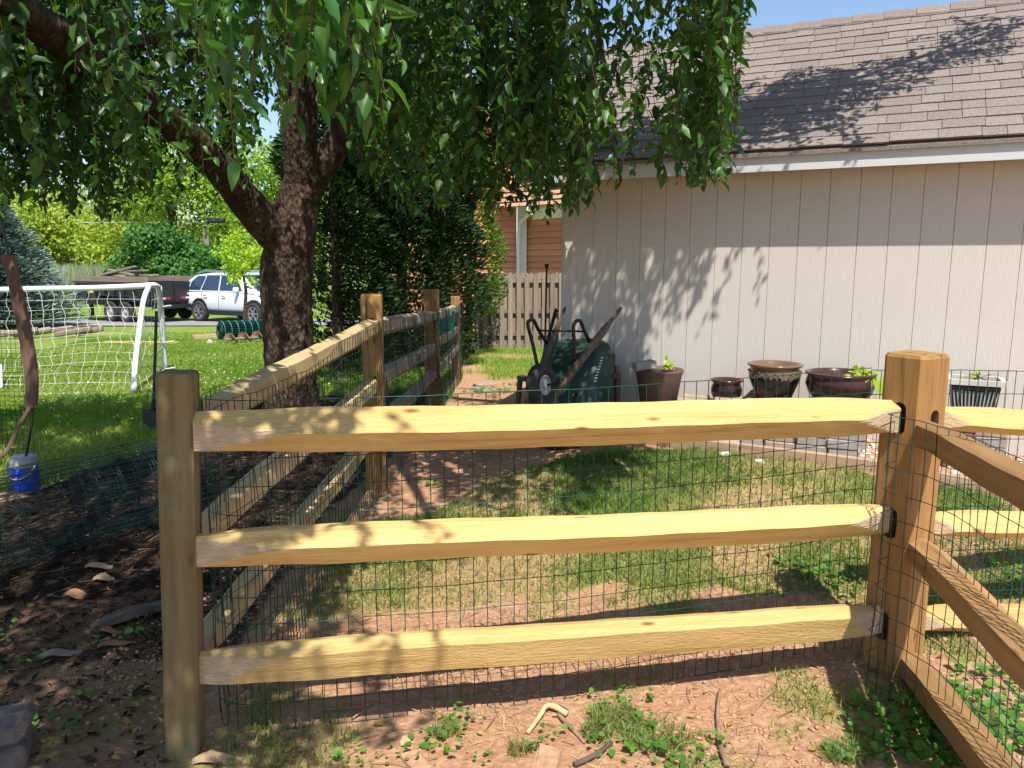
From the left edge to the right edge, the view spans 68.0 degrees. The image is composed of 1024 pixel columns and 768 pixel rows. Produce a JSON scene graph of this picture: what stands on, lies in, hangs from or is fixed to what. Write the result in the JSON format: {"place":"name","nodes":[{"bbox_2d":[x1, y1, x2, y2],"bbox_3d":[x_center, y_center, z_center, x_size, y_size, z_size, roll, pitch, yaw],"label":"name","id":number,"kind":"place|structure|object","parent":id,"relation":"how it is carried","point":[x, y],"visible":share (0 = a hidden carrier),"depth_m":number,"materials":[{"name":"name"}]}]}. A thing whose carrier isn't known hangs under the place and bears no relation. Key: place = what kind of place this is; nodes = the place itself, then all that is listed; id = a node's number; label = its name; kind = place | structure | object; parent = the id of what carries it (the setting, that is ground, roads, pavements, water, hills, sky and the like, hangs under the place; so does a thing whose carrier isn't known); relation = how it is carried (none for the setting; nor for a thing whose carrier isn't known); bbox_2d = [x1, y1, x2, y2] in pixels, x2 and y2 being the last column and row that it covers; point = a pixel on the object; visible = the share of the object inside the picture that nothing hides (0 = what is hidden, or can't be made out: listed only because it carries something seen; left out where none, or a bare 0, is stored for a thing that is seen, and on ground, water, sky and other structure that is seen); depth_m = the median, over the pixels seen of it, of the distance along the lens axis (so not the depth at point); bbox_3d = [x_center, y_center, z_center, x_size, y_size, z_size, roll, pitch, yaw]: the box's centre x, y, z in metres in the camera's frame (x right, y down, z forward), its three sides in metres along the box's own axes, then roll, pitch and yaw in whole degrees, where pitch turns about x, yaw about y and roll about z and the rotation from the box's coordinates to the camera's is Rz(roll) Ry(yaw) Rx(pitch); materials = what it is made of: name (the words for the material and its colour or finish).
{"place":"outdoors","nodes":[
{"label":"outdoors","id":0,"kind":"place"},
{"bbox_2d":[2,320,358,325],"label":"driveway","id":1,"kind":"structure","parent":0,"point":[167,323],"depth_m":25.43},
{"bbox_2d":[73,275,193,321],"bbox_3d":[-14.235,-3.195,27.985,5.950,1.590,2.580,5,11,30],"label":"dump trailer","id":2,"kind":"object","parent":1,"relation":"on","point":[175,291],"visible":0.86,"depth_m":26.63,"materials":[{"name":"black metal"}]},
{"bbox_2d":[186,270,261,320],"bbox_3d":[-9.344,-3.103,26.848,4.700,1.818,2.260,5,11,30],"label":"parked car","id":3,"kind":"object","parent":1,"relation":"on","point":[213,293],"visible":0.59,"depth_m":26.27,"materials":[{"name":"white paint"}]},
{"bbox_2d":[42,290,379,306],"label":"meadow grass","id":4,"kind":"structure","parent":0,"point":[316,300],"depth_m":37.29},
{"bbox_2d":[0,331,464,491],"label":"lawn grass","id":5,"kind":"structure","parent":0,"point":[95,417],"depth_m":9.99,"materials":[{"name":"plant"}]},
{"bbox_2d":[0,0,972,262],"label":"sky","id":6,"kind":"structure","parent":0,"point":[769,12],"materials":[{"name":"blue"}]},
{"bbox_2d":[0,263,1023,767],"bbox_3d":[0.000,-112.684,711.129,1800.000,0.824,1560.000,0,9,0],"label":"ground","id":7,"kind":"structure","parent":0,"point":[58,753],"depth_m":3.33,"materials":[{"name":"brown soil"}]},
{"bbox_2d":[0,700,37,767],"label":"concrete block","id":8,"kind":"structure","parent":7,"relation":"on","point":[16,734],"depth_m":2.54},
{"bbox_2d":[0,215,38,458],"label":"wooden post","id":9,"kind":"object","parent":7,"relation":"on","point":[8,262],"visible":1,"depth_m":4.61,"materials":[{"name":"brown wood"}]},
{"bbox_2d":[6,454,40,491],"bbox_3d":[-3.630,0.661,5.649,0.228,0.254,0.211,0,9,0],"label":"bucket","id":10,"kind":"object","parent":7,"relation":"on","point":[18,460],"visible":0.68,"depth_m":5.59,"materials":[{"name":"blue plastic"}]},
{"bbox_2d":[2,204,49,263],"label":"deciduous tree","id":11,"kind":"object","parent":7,"relation":"on","point":[27,218],"visible":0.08,"depth_m":70.75,"materials":[{"name":"plant"}]},
{"bbox_2d":[0,201,88,327],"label":"blue spruce","id":12,"kind":"object","parent":7,"relation":"on","point":[16,245],"visible":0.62,"depth_m":23.20,"materials":[{"name":"plant"}]},
{"bbox_2d":[1,189,101,266],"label":"deciduous tree","id":13,"kind":"object","parent":7,"relation":"on","point":[57,220],"visible":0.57,"depth_m":71.76,"materials":[{"name":"plant"}]},
{"bbox_2d":[33,325,73,335],"bbox_3d":[-10.929,-1.264,17.977,0.956,0.232,0.200,-3,10,-18],"label":"log","id":14,"kind":"object","parent":7,"relation":"on","point":[56,329],"visible":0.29,"depth_m":17.95,"materials":[{"name":"grey wood"}]},
{"bbox_2d":[0,166,114,265],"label":"deciduous tree","id":15,"kind":"object","parent":7,"relation":"on","point":[59,181],"visible":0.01,"depth_m":91.98,"materials":[{"name":"plant"}]},
{"bbox_2d":[37,648,82,656],"bbox_3d":[-1.946,1.158,3.267,0.170,0.036,0.042,-3,10,-20],"label":"bark piece","id":16,"kind":"object","parent":7,"relation":"on","point":[58,652],"visible":0.94,"depth_m":3.26,"materials":[{"name":"grey wood"}]},
{"bbox_2d":[18,262,107,292],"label":"reeds","id":17,"kind":"object","parent":7,"relation":"on","point":[82,270],"visible":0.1,"depth_m":47.16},
{"bbox_2d":[54,326,91,336],"bbox_3d":[-10.148,-1.217,17.580,0.771,0.229,0.200,-4,10,-23],"label":"log","id":18,"kind":"object","parent":7,"relation":"on","point":[70,331],"visible":0.97,"depth_m":17.50,"materials":[{"name":"grey wood"}]},
{"bbox_2d":[63,588,86,598],"bbox_3d":[-2.186,1.052,3.807,0.120,0.037,0.070,0,9,0],"label":"bark piece","id":19,"kind":"object","parent":7,"relation":"on","point":[77,593],"visible":1,"depth_m":3.79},
{"bbox_2d":[0,613,151,741],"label":"shade weeds","id":20,"kind":"object","parent":7,"relation":"on","point":[127,630],"visible":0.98,"depth_m":3.17,"materials":[{"name":"green plant"}]},
{"bbox_2d":[30,184,127,267],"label":"deciduous tree","id":21,"kind":"object","parent":7,"relation":"on","point":[71,260],"visible":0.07,"depth_m":74.60,"materials":[{"name":"plant"}]},
{"bbox_2d":[0,282,175,394],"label":"football goal","id":22,"kind":"object","parent":7,"relation":"on","point":[147,287],"visible":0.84,"depth_m":10.81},
{"bbox_2d":[85,562,112,568],"bbox_3d":[-2.244,0.990,4.128,0.140,0.036,0.048,-1,9,-6],"label":"bark piece","id":23,"kind":"object","parent":7,"relation":"on","point":[99,565],"visible":0.98,"depth_m":4.12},
{"bbox_2d":[93,573,114,580],"bbox_3d":[-2.138,1.014,3.977,0.100,0.034,0.065,-2,9,-11],"label":"bark piece","id":24,"kind":"object","parent":7,"relation":"on","point":[104,576],"visible":1,"depth_m":3.97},
{"bbox_2d":[97,639,132,647],"bbox_3d":[-1.748,1.144,3.347,0.140,0.034,0.032,-4,10,-23],"label":"bark piece","id":25,"kind":"object","parent":7,"relation":"on","point":[113,642],"visible":1,"depth_m":3.34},
{"bbox_2d":[90,600,161,631],"bbox_3d":[-1.774,1.082,3.607,0.110,0.045,0.420,7,12,38],"label":"bark piece","id":26,"kind":"object","parent":7,"relation":"on","point":[118,615],"visible":0.74,"depth_m":3.54,"materials":[{"name":"grey wood"}]},
{"bbox_2d":[64,194,205,268],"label":"deciduous tree","id":27,"kind":"object","parent":7,"relation":"on","point":[109,242],"visible":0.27,"depth_m":67.04,"materials":[{"name":"plant"}]},
{"bbox_2d":[101,219,196,274],"bbox_3d":[-19.169,-6.284,40.597,5.095,4.953,5.014,-8,12,-43],"label":"vine bush","id":28,"kind":"object","parent":7,"relation":"on","point":[164,248],"visible":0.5,"depth_m":39.29,"materials":[{"name":"green plant"}]},
{"bbox_2d":[143,311,157,426],"bbox_3d":[-3.622,-0.140,7.588,0.207,1.167,0.171,-2,9,-12],"label":"shovel","id":29,"kind":"object","parent":7,"relation":"on","point":[149,417],"visible":0.9,"depth_m":7.61,"materials":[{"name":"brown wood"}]},
{"bbox_2d":[102,114,239,258],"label":"deciduous tree","id":30,"kind":"object","parent":7,"relation":"on","point":[144,203],"visible":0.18,"depth_m":44.12,"materials":[{"name":"plant"}]},
{"bbox_2d":[132,231,243,273],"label":"vine bush","id":31,"kind":"object","parent":7,"relation":"on","point":[200,239],"visible":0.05,"depth_m":41.55,"materials":[{"name":"green plant"}]},
{"bbox_2d":[121,135,279,249],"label":"deciduous tree","id":32,"kind":"object","parent":7,"relation":"on","point":[215,237],"visible":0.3,"depth_m":44.69,"materials":[{"name":"plant"}]},
{"bbox_2d":[168,244,241,275],"bbox_3d":[-15.289,-5.404,39.364,4.578,3.794,4.103,0,9,0],"label":"vine bush","id":33,"kind":"object","parent":7,"relation":"on","point":[210,261],"visible":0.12,"depth_m":38.66,"materials":[{"name":"green plant"}]},
{"bbox_2d":[0,401,424,766],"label":"mulch","id":34,"kind":"object","parent":7,"relation":"on","point":[89,758],"visible":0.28,"depth_m":4.03,"materials":[{"name":"wood"}]},
{"bbox_2d":[0,438,251,572],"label":"wire roll","id":35,"kind":"object","parent":34,"relation":"on","point":[83,505],"visible":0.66,"depth_m":4.36,"materials":[{"name":"metal"}]},
{"bbox_2d":[202,218,225,245],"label":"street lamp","id":36,"kind":"object","parent":7,"relation":"on","point":[206,239],"visible":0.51,"depth_m":42.99,"materials":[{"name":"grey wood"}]},
{"bbox_2d":[192,750,241,764],"bbox_3d":[-1.000,1.271,2.577,0.160,0.037,0.052,-1,9,-6],"label":"bark piece","id":37,"kind":"object","parent":7,"relation":"on","point":[208,756],"visible":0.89,"depth_m":2.57,"materials":[{"name":"brown wood"}]},
{"bbox_2d":[210,228,262,319],"bbox_3d":[-6.902,-2.614,19.337,1.138,2.676,1.297,0,9,0],"label":"sapling","id":38,"kind":"object","parent":7,"relation":"on","point":[239,267],"visible":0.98,"depth_m":19.14,"materials":[{"name":"plant"}]},
{"bbox_2d":[216,320,262,339],"bbox_3d":[-5.598,-1.207,16.815,1.787,0.482,0.442,-8,12,-42],"label":"wire roll","id":39,"kind":"object","parent":7,"relation":"on","point":[237,327],"visible":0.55,"depth_m":16.33,"materials":[{"name":"green metal"}]},
{"bbox_2d":[223,331,262,342],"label":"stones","id":40,"kind":"object","parent":7,"relation":"on","point":[242,336],"visible":0.61,"depth_m":15.46,"materials":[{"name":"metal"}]},
{"bbox_2d":[179,135,322,245],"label":"deciduous tree","id":41,"kind":"object","parent":7,"relation":"on","point":[275,183],"visible":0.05,"depth_m":47.01,"materials":[{"name":"plant"}]},
{"bbox_2d":[220,230,321,271],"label":"vine bush","id":42,"kind":"object","parent":7,"relation":"on","point":[255,265],"visible":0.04,"depth_m":41.65,"materials":[{"name":"green plant"}]},
{"bbox_2d":[253,160,377,291],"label":"deciduous tree","id":43,"kind":"object","parent":7,"relation":"on","point":[318,234],"visible":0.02,"depth_m":49.67,"materials":[{"name":"plant"}]},
{"bbox_2d":[255,7,408,372],"bbox_3d":[-2.602,-2.903,10.867,2.280,5.808,2.238,0,9,0],"label":"cedar tree","id":44,"kind":"object","parent":7,"relation":"on","point":[372,215],"visible":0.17,"depth_m":10.65,"materials":[{"name":"green plant"}]},
{"bbox_2d":[202,289,463,721],"bbox_3d":[-0.904,-0.026,6.823,0.250,1.680,8.331,0,9,2],"label":"split rail fence","id":45,"kind":"object","parent":7,"relation":"on","point":[273,379],"visible":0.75,"depth_m":4.14,"materials":[{"name":"brown wood"}]},
{"bbox_2d":[440,310,455,333],"bbox_3d":[-0.843,-0.773,9.599,0.280,0.310,0.276,0,9,0],"label":"wire mesh","id":46,"kind":"object","parent":45,"relation":"attached to","point":[451,321],"visible":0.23,"depth_m":9.51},
{"bbox_2d":[324,706,366,718],"bbox_3d":[-0.630,1.233,2.855,0.162,0.012,0.079,0,9,0],"label":"stick","id":47,"kind":"object","parent":7,"relation":"on","point":[341,708],"visible":0.89,"depth_m":2.87,"materials":[{"name":"wood"}]},
{"bbox_2d":[0,0,756,408],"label":"cherry tree","id":48,"kind":"object","parent":7,"relation":"on","point":[92,70],"visible":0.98,"depth_m":4.42,"materials":[{"name":"green plant"}]},
{"bbox_2d":[312,3,461,364],"bbox_3d":[-1.969,-3.346,11.508,2.447,6.494,2.352,0,9,0],"label":"cedar tree","id":49,"kind":"object","parent":7,"relation":"on","point":[419,225],"visible":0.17,"depth_m":11.25,"materials":[{"name":"green plant"}]},
{"bbox_2d":[326,82,463,345],"bbox_3d":[-2.151,-4.197,14.012,2.679,7.390,2.575,0,9,0],"label":"cedar tree","id":50,"kind":"object","parent":7,"relation":"on","point":[398,280],"visible":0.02,"depth_m":14.14,"materials":[{"name":"plant"}]},
{"bbox_2d":[400,749,433,767],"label":"stone","id":51,"kind":"object","parent":7,"relation":"on","point":[420,760],"visible":0.78,"depth_m":2.57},
{"bbox_2d":[360,9,497,356],"bbox_3d":[-1.315,-3.271,11.902,2.221,6.203,2.149,0,9,0],"label":"cedar tree","id":52,"kind":"object","parent":7,"relation":"on","point":[464,210],"visible":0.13,"depth_m":11.77,"materials":[{"name":"green plant"}]},
{"bbox_2d":[424,127,509,355],"bbox_3d":[-0.819,-2.765,13.356,1.641,4.762,1.548,0,9,0],"label":"cedar tree","id":53,"kind":"object","parent":7,"relation":"on","point":[495,238],"visible":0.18,"depth_m":13.29,"materials":[{"name":"plant"}]},
{"bbox_2d":[391,108,565,329],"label":"house","id":54,"kind":"structure","parent":7,"relation":"on","point":[534,243],"depth_m":21.37,"materials":[{"name":"orange brick"}]},
{"bbox_2d":[0,458,960,765],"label":"fallen leaves","id":55,"kind":"object","parent":7,"relation":"on","point":[288,748],"visible":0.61,"depth_m":2.90,"materials":[{"name":"brown plant"}]},
{"bbox_2d":[473,382,496,388],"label":"paver","id":56,"kind":"object","parent":7,"relation":"on","point":[484,385],"visible":0.74,"depth_m":9.78,"materials":[{"name":"stone"}]},
{"bbox_2d":[441,346,542,400],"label":"path grass","id":57,"kind":"structure","parent":7,"relation":"on","point":[527,363],"depth_m":12.60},
{"bbox_2d":[461,381,525,394],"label":"path weeds","id":58,"kind":"object","parent":7,"relation":"on","point":[498,389],"visible":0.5,"depth_m":9.34,"materials":[{"name":"green plant"}]},
{"bbox_2d":[0,440,1023,767],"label":"twig litter","id":59,"kind":"object","parent":7,"relation":"on","point":[442,628],"visible":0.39,"depth_m":3.54,"materials":[{"name":"brown plant"}]},
{"bbox_2d":[474,272,560,349],"bbox_3d":[0.573,-1.391,14.579,2.600,1.499,0.108,0,9,0],"label":"picket fence","id":60,"kind":"object","parent":7,"relation":"on","point":[505,324],"visible":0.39,"depth_m":14.56,"materials":[{"name":"grey wood"}]},
{"bbox_2d":[23,537,1023,767],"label":"dirt clods","id":61,"kind":"object","parent":7,"relation":"on","point":[678,718],"visible":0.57,"depth_m":3.07,"materials":[{"name":"brown soil"}]},
{"bbox_2d":[329,683,733,767],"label":"ground ivy","id":62,"kind":"object","parent":7,"relation":"on","point":[338,753],"visible":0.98,"depth_m":2.65,"materials":[{"name":"green plant"}]},
{"bbox_2d":[531,743,561,767],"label":"stone","id":63,"kind":"object","parent":7,"relation":"on","point":[547,756],"visible":1,"depth_m":2.56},
{"bbox_2d":[544,264,548,337],"bbox_3d":[0.388,-0.750,8.590,0.052,1.204,0.052,-4,10,-22],"label":"garden tool","id":64,"kind":"object","parent":7,"relation":"on","point":[546,266],"visible":0.83,"depth_m":8.54,"materials":[{"name":"metal"}]},
{"bbox_2d":[525,702,568,734],"bbox_3d":[0.113,1.228,2.807,0.197,0.041,0.082,-6,11,-35],"label":"stick","id":65,"kind":"object","parent":7,"relation":"on","point":[559,709],"visible":1,"depth_m":2.83,"materials":[{"name":"brown wood"}]},
{"bbox_2d":[540,308,558,361],"bbox_3d":[0.294,-0.281,6.849,0.337,0.803,0.049,-8,12,-40],"label":"tool handle","id":66,"kind":"object","parent":7,"relation":"on","point":[556,311],"visible":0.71,"depth_m":6.86,"materials":[{"name":"black metal"}]},
{"bbox_2d":[155,350,949,759],"bbox_3d":[0.233,0.695,2.868,2.934,1.589,0.485,-1,9,-5],"label":"split rail fence","id":67,"kind":"object","parent":7,"relation":"on","point":[915,384],"visible":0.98,"depth_m":2.73,"materials":[{"name":"brown wood"}]},
{"bbox_2d":[515,306,621,449],"bbox_3d":[0.437,0.008,6.009,0.660,1.206,0.991,3,10,21],"label":"wheelbarrow","id":68,"kind":"object","parent":7,"relation":"on","point":[575,363],"visible":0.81,"depth_m":6.09,"materials":[{"name":"green plastic"}]},
{"bbox_2d":[556,712,585,743],"bbox_3d":[0.214,1.248,2.754,0.018,0.018,0.191,-5,10,-27],"label":"stick","id":69,"kind":"object","parent":7,"relation":"on","point":[560,716],"visible":0.96,"depth_m":2.75,"materials":[{"name":"wood"}]},
{"bbox_2d":[573,740,612,767],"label":"stick","id":70,"kind":"object","parent":7,"relation":"on","point":[592,756],"visible":1,"depth_m":2.58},
{"bbox_2d":[613,365,620,401],"bbox_3d":[0.840,0.013,6.301,0.143,0.369,0.113,2,9,10],"label":"plant pot","id":71,"kind":"object","parent":7,"relation":"on","point":[617,382],"visible":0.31,"depth_m":6.27,"materials":[{"name":"brown ceramic"}]},
{"bbox_2d":[214,446,1023,767],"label":"yard grass","id":72,"kind":"structure","parent":7,"relation":"on","point":[636,502],"depth_m":4.05,"materials":[{"name":"plant"}]},
{"bbox_2d":[256,542,1023,767],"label":"dry straw","id":73,"kind":"object","parent":7,"relation":"on","point":[424,684],"visible":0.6,"depth_m":3.03,"materials":[{"name":"plant"}]},
{"bbox_2d":[653,721,691,737],"bbox_3d":[0.576,1.250,2.749,0.140,0.038,0.087,0,9,0],"label":"stone","id":74,"kind":"object","parent":7,"relation":"on","point":[680,723],"visible":0.47,"depth_m":2.74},
{"bbox_2d":[420,688,1021,767],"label":"grass tufts","id":75,"kind":"object","parent":7,"relation":"on","point":[597,727],"visible":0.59,"depth_m":2.70,"materials":[{"name":"plant"}]},
{"bbox_2d":[421,478,1023,599],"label":"yard weeds","id":76,"kind":"object","parent":7,"relation":"on","point":[806,574],"visible":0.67,"depth_m":3.83,"materials":[{"name":"green plant"}]},
{"bbox_2d":[715,688,729,767],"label":"stick","id":77,"kind":"object","parent":7,"relation":"on","point":[722,753],"visible":0.94,"depth_m":2.71,"materials":[{"name":"wood"}]},
{"bbox_2d":[514,0,1023,454],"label":"shed","id":78,"kind":"structure","parent":7,"relation":"on","point":[866,210],"depth_m":5.71,"materials":[{"name":"beige"}]},
{"bbox_2d":[645,441,993,494],"bbox_3d":[1.951,0.521,5.182,2.311,0.163,0.172,6,11,33],"label":"timber border","id":79,"kind":"object","parent":7,"relation":"on","point":[746,448],"visible":0.46,"depth_m":5.10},
{"bbox_2d":[823,654,1023,767],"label":"creeping weeds","id":80,"kind":"object","parent":7,"relation":"on","point":[903,729],"visible":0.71,"depth_m":2.70,"materials":[{"name":"green plant"}]},
{"bbox_2d":[829,439,1023,475],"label":"bed gravel","id":81,"kind":"structure","parent":7,"relation":"on","point":[872,445],"depth_m":5.26,"materials":[{"name":"stone"}]},
{"bbox_2d":[765,439,796,448],"bbox_3d":[1.904,0.433,5.382,0.201,0.064,0.102,5,10,28],"label":"paver","id":82,"kind":"object","parent":81,"relation":"on","point":[790,445],"visible":0.4,"depth_m":5.33,"materials":[{"name":"beige concrete"}]},
{"bbox_2d":[796,444,827,452],"bbox_3d":[2.082,0.449,5.272,0.201,0.064,0.102,5,10,28],"label":"paver","id":83,"kind":"object","parent":81,"relation":"on","point":[822,449],"visible":0.43,"depth_m":5.22,"materials":[{"name":"grey concrete"}]},
{"bbox_2d":[797,437,826,446],"bbox_3d":[2.085,0.386,5.262,0.201,0.064,0.102,4,10,25],"label":"paver","id":84,"kind":"object","parent":83,"relation":"on","point":[812,441],"visible":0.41,"depth_m":5.22,"materials":[{"name":"grey concrete"}]},
{"bbox_2d":[828,448,859,456],"bbox_3d":[2.268,0.467,5.182,0.202,0.064,0.102,4,10,24],"label":"paver","id":85,"kind":"object","parent":81,"relation":"on","point":[843,452],"visible":0.55,"depth_m":5.14,"materials":[{"name":"grey concrete"}]},
{"bbox_2d":[826,437,858,450],"bbox_3d":[2.251,0.404,5.172,0.201,0.064,0.100,4,10,23],"label":"paver","id":86,"kind":"object","parent":85,"relation":"on","point":[852,446],"visible":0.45,"depth_m":5.13,"materials":[{"name":"grey concrete"}]},
{"bbox_2d":[829,435,861,440],"bbox_3d":[2.266,0.342,5.162,0.202,0.063,0.100,5,10,28],"label":"paver","id":87,"kind":"object","parent":86,"relation":"on","point":[853,438],"visible":0.31,"depth_m":5.11,"materials":[{"name":"grey concrete"}]},
{"bbox_2d":[851,370,1023,648],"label":"split rail fence","id":88,"kind":"object","parent":7,"relation":"on","point":[994,420],"visible":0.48,"depth_m":3.26,"materials":[{"name":"brown wood"}]},
{"bbox_2d":[864,411,1023,767],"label":"split rail fence","id":89,"kind":"object","parent":7,"relation":"on","point":[992,624],"visible":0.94,"depth_m":2.48,"materials":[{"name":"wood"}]},
{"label":"paver","id":90,"kind":"object","parent":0,"visible":0},
{"bbox_2d":[989,447,1006,454],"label":"paver","id":91,"kind":"object","parent":90,"relation":"on","point":[1002,449],"visible":0.15,"depth_m":4.98,"materials":[{"name":"stone"}]},
{"bbox_2d":[977,436,1007,447],"bbox_3d":[3.191,0.370,5.094,0.202,0.065,0.202,4,10,25],"label":"paver","id":92,"kind":"object","parent":91,"relation":"on","point":[996,443],"visible":0.34,"depth_m":4.99,"materials":[{"name":"grey concrete"}]},
{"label":"paver","id":93,"kind":"object","parent":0,"visible":0},
{"bbox_2d":[711,377,742,397],"bbox_3d":[1.643,0.046,5.820,0.240,0.170,0.240,0,9,0],"label":"plant pot","id":94,"kind":"object","parent":93,"relation":"on","point":[724,389],"visible":0.7,"depth_m":5.73,"materials":[{"name":"red ceramic"}]},
{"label":"paver","id":95,"kind":"object","parent":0,"visible":0},
{"bbox_2d":[747,360,803,397],"bbox_3d":[1.958,-0.013,5.669,0.398,0.290,0.398,0,9,0],"label":"plant pot","id":96,"kind":"object","parent":95,"relation":"on","point":[758,368],"visible":0.91,"depth_m":5.54,"materials":[{"name":"brown ceramic"}]},
{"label":"paver","id":97,"kind":"object","parent":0,"visible":0},
{"bbox_2d":[805,368,877,398],"bbox_3d":[2.353,0.021,5.448,0.477,0.218,0.477,0,9,0],"label":"plant pot","id":98,"kind":"object","parent":97,"relation":"on","point":[825,382],"visible":0.6,"depth_m":5.27,"materials":[{"name":"red ceramic"}]},
{"bbox_2d":[845,365,879,382],"bbox_3d":[2.457,-0.063,5.295,0.196,0.130,0.216,-9,13,-43],"label":"plant","id":99,"kind":"object","parent":98,"relation":"in","point":[859,372],"visible":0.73,"depth_m":5.29,"materials":[{"name":"green plant"}]},
{"bbox_2d":[871,375,882,396],"bbox_3d":[2.534,0.018,5.258,0.133,0.153,0.038,0,9,0],"label":"plant","id":100,"kind":"object","parent":98,"relation":"in","point":[876,382],"visible":0.65,"depth_m":5.25,"materials":[{"name":"green plant"}]},
{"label":"paver","id":101,"kind":"object","parent":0,"visible":0},
{"bbox_2d":[635,366,683,401],"bbox_3d":[1.171,0.062,6.068,0.383,0.368,0.383,0,9,0],"label":"plant pot","id":102,"kind":"object","parent":101,"relation":"on","point":[659,374],"visible":0.64,"depth_m":5.92,"materials":[{"name":"brown ceramic"}]},
{"bbox_2d":[632,359,656,370],"bbox_3d":[1.048,-0.148,6.013,0.171,0.064,0.102,-9,11,-10],"label":"paver","id":103,"kind":"object","parent":102,"relation":"on","point":[644,365],"visible":1,"depth_m":5.97,"materials":[{"name":"grey concrete"}]},
{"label":"paver","id":104,"kind":"object","parent":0,"visible":0},
{"bbox_2d":[948,374,1007,407],"bbox_3d":[3.096,0.079,5.093,0.340,0.242,0.260,4,10,25],"label":"planter box","id":105,"kind":"object","parent":104,"relation":"on","point":[973,384],"visible":0.59,"depth_m":5.01,"materials":[{"name":"grey plastic"}]},
{"bbox_3d":[-14.192,-3.852,27.094,1.704,0.090,0.130,9,12,32],"label":"old rail","id":106,"kind":"object","parent":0,"visible":0},
{"bbox_2d":[101,265,136,275],"bbox_3d":[-13.932,-4.011,26.917,1.559,0.090,0.130,-9,6,20],"label":"old rail","id":107,"kind":"object","parent":106,"relation":"on","point":[119,270],"visible":0.93,"depth_m":26.85,"materials":[{"name":"grey wood"}]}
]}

